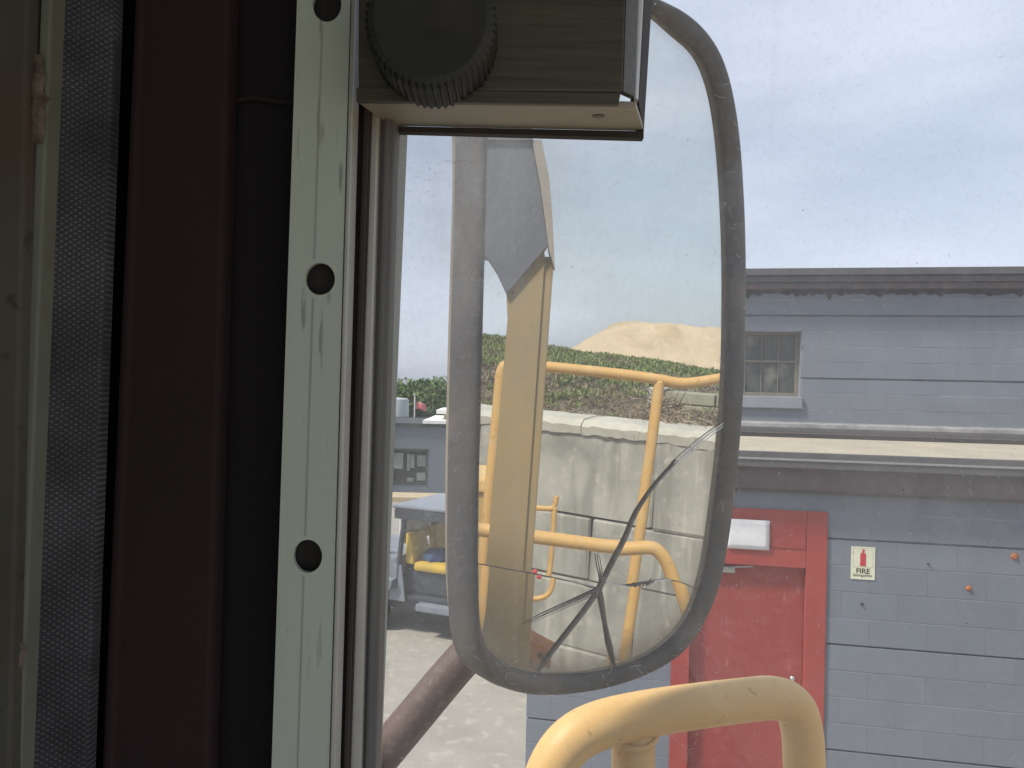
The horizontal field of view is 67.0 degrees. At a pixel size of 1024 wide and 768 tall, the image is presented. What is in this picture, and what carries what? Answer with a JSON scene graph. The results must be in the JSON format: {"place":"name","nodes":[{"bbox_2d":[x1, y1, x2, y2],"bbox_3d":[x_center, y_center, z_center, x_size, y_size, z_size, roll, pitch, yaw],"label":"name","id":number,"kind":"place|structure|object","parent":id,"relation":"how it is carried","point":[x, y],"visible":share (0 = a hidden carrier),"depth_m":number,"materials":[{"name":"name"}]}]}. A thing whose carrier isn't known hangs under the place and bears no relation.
{"place":"outdoors","nodes":[
{"label":"outdoors","id":0,"kind":"place"},
{"bbox_2d":[397,377,421,397],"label":"broadleaf tree","id":1,"kind":"object","parent":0,"point":[401,390],"visible":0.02,"depth_m":57.34,"materials":[{"name":"green plant"}]},
{"bbox_2d":[393,415,445,492],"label":"flat roofed building","id":2,"kind":"structure","parent":0,"point":[419,454],"depth_m":32.00,"materials":[{"name":"grey paint"}]},
{"bbox_2d":[394,452,403,468],"bbox_3d":[-4.918,3.171,32.100,0.816,0.662,0.040,1,0,0],"label":"window pane","id":3,"kind":"structure","parent":2,"relation":"in","point":[398,457],"depth_m":32.08,"materials":[{"name":"grey glass"}]},
{"bbox_2d":[407,454,409,470],"bbox_3d":[-4.301,3.250,32.100,0.110,0.706,0.040,1,0,0],"label":"window pane","id":4,"kind":"structure","parent":2,"relation":"in","point":[408,455],"depth_m":32.08,"materials":[{"name":"grey glass"}]},
{"bbox_2d":[393,482,426,484],"bbox_3d":[-4.408,4.106,32.020,1.787,0.090,0.080,1,0,0],"label":"window frame","id":5,"kind":"structure","parent":2,"relation":"in","point":[413,483],"depth_m":31.98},
{"bbox_2d":[410,454,414,467],"bbox_3d":[-4.135,3.198,32.100,0.177,0.552,0.040,1,0,0],"label":"window pane","id":6,"kind":"structure","parent":2,"relation":"in","point":[412,456],"depth_m":32.08,"materials":[{"name":"grey glass"}]},
{"bbox_2d":[417,473,424,480],"bbox_3d":[-3.762,3.846,32.100,0.375,0.331,0.040,1,0,0],"label":"window pane","id":7,"kind":"structure","parent":2,"relation":"in","point":[420,476],"depth_m":32.08,"materials":[{"name":"grey glass"}]},
{"bbox_2d":[417,455,425,465],"bbox_3d":[-3.748,3.184,32.100,0.375,0.463,0.040,1,0,0],"label":"window pane","id":8,"kind":"structure","parent":2,"relation":"in","point":[421,459],"depth_m":32.08,"materials":[{"name":"grey glass"}]},
{"bbox_2d":[425,451,427,483],"bbox_3d":[-3.540,3.465,32.020,0.080,1.368,0.080,1,0,0],"label":"window frame","id":9,"kind":"structure","parent":2,"relation":"in","point":[426,451],"depth_m":31.98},
{"bbox_2d":[436,407,445,418],"bbox_3d":[-2.131,1.321,34.350,2.162,0.421,3.100,1,0,0],"label":"roof hut","id":10,"kind":"object","parent":2,"relation":"on","point":[441,410],"visible":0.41,"depth_m":32.80,"materials":[{"name":"white paint"}]},
{"bbox_2d":[383,502,526,767],"bbox_3d":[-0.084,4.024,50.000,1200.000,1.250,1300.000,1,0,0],"label":"ground","id":11,"kind":"structure","parent":0,"point":[479,722],"depth_m":8.10,"materials":[{"name":"concrete"}]},
{"bbox_2d":[396,397,408,416],"bbox_3d":[-5.929,2.611,40.000,1.189,3.830,1.189,1,0,0],"label":"storage tank","id":12,"kind":"object","parent":11,"relation":"on","point":[402,407],"visible":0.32,"depth_m":39.53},
{"bbox_2d":[387,493,448,616],"bbox_3d":[-0.808,2.523,10.872,2.948,1.739,1.520,1,0,24],"label":"utility buggy","id":13,"kind":"object","parent":11,"relation":"on","point":[417,583],"visible":0.36,"depth_m":10.49,"materials":[{"name":"plastic"}]},
{"bbox_2d":[422,547,444,561],"bbox_3d":[-1.035,2.332,10.667,0.404,0.172,0.404,1,0,41],"label":"folded jacket","id":14,"kind":"object","parent":13,"relation":"on","point":[435,554],"visible":0.81,"depth_m":10.55,"materials":[{"name":"blue fabric"}]},
{"bbox_2d":[392,492,444,501],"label":"kerb","id":15,"kind":"structure","parent":11,"relation":"on","point":[402,496],"depth_m":30.02,"materials":[{"name":"beige concrete"}]},
{"bbox_2d":[414,394,425,417],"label":"flagpole","id":16,"kind":"object","parent":11,"relation":"on","point":[419,405],"visible":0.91,"depth_m":43.98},
{"bbox_2d":[409,405,438,417],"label":"broadleaf tree","id":17,"kind":"object","parent":11,"relation":"on","point":[417,412],"visible":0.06,"depth_m":51.17,"materials":[{"name":"green plant"}]},
{"bbox_2d":[404,378,446,401],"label":"broadleaf tree","id":18,"kind":"object","parent":11,"relation":"on","point":[412,385],"visible":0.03,"depth_m":57.30,"materials":[{"name":"green plant"}]},
{"bbox_2d":[406,376,446,386],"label":"broadleaf tree","id":19,"kind":"object","parent":11,"relation":"on","point":[435,378],"visible":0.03,"depth_m":69.50,"materials":[{"name":"green plant"}]},
{"bbox_2d":[410,408,443,417],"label":"broadleaf tree","id":20,"kind":"object","parent":11,"relation":"on","point":[427,413],"visible":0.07,"depth_m":49.55,"materials":[{"name":"green plant"}]},
{"bbox_2d":[407,381,446,409],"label":"broadleaf tree","id":21,"kind":"object","parent":11,"relation":"on","point":[436,397],"visible":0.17,"depth_m":54.77,"materials":[{"name":"green plant"}]},
{"bbox_2d":[0,0,1014,767],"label":"machine cab","id":22,"kind":"object","parent":11,"relation":"on","point":[202,202],"visible":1,"depth_m":0.26,"materials":[{"name":"black metal"}]},
{"bbox_2d":[381,0,745,767],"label":"wing mirror","id":23,"kind":"object","parent":22,"relation":"attached to","point":[593,412],"visible":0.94,"depth_m":0.48,"materials":[{"name":"black mirror"}]},
{"bbox_2d":[525,266,1023,767],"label":"block building","id":24,"kind":"structure","parent":11,"relation":"on","point":[911,380],"depth_m":5.96,"materials":[{"name":"grey concrete"}]},
{"bbox_2d":[687,563,803,767],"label":"door","id":25,"kind":"structure","parent":24,"relation":"in","point":[755,628],"depth_m":6.03,"materials":[{"name":"red paint"}]},
{"bbox_2d":[727,519,769,550],"bbox_3d":[1.817,1.160,5.962,0.321,0.228,0.012,1,0,11],"label":"wall light","id":26,"kind":"object","parent":24,"relation":"attached to","point":[752,534],"visible":0.87,"depth_m":5.96,"materials":[{"name":"white plastic"}]},
{"bbox_2d":[743,392,793,395],"bbox_3d":[3.176,0.130,10.218,1.039,0.045,0.052,1,0,11],"label":"window frame","id":27,"kind":"structure","parent":24,"relation":"in","point":[744,393],"depth_m":10.16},
{"bbox_2d":[743,335,794,392],"bbox_3d":[3.186,-0.263,10.226,1.141,0.832,0.055,1,0,11],"label":"window","id":28,"kind":"structure","parent":24,"relation":"in","point":[769,361],"depth_m":10.19,"materials":[{"name":"grey glass"}]},
{"bbox_2d":[745,332,794,334],"bbox_3d":[3.193,-0.664,10.218,1.039,0.030,0.052,1,0,11],"label":"window frame","id":29,"kind":"structure","parent":24,"relation":"in","point":[746,333],"depth_m":10.16,"materials":[{"name":"grey wood"}]},
{"bbox_2d":[794,333,798,396],"bbox_3d":[3.720,-0.252,10.115,0.050,0.832,0.050,1,0,11],"label":"window frame","id":30,"kind":"structure","parent":24,"relation":"in","point":[796,350],"depth_m":10.09,"materials":[{"name":"grey wood"}]},
{"bbox_2d":[851,546,874,579],"bbox_3d":[2.644,1.350,5.827,0.170,0.246,0.005,1,0,11],"label":"fire sign","id":31,"kind":"object","parent":24,"relation":"attached to","point":[862,563],"visible":1,"depth_m":5.82,"materials":[{"name":"white"}]},
{"bbox_2d":[1011,553,1017,559],"bbox_3d":[3.660,1.258,5.628,0.054,0.056,0.014,1,0,11],"label":"wall bolt","id":32,"kind":"object","parent":24,"relation":"attached to","point":[1014,556],"depth_m":5.63,"materials":[{"name":"orange metal"}]},
{"bbox_3d":[1.744,2.697,-1.125,3.000,1.480,4.150,1,0,0],"label":"machine deck","id":33,"kind":"object","parent":11,"relation":"on","visible":0},
{"bbox_2d":[526,676,825,767],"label":"handrail","id":34,"kind":"object","parent":33,"relation":"attached to","point":[630,728],"visible":1,"depth_m":0.56,"materials":[{"name":"yellow metal"}]},
{"bbox_2d":[397,0,1023,383],"label":"sky","id":35,"kind":"structure","parent":0,"point":[923,133],"materials":[{"name":"white"}]}
]}

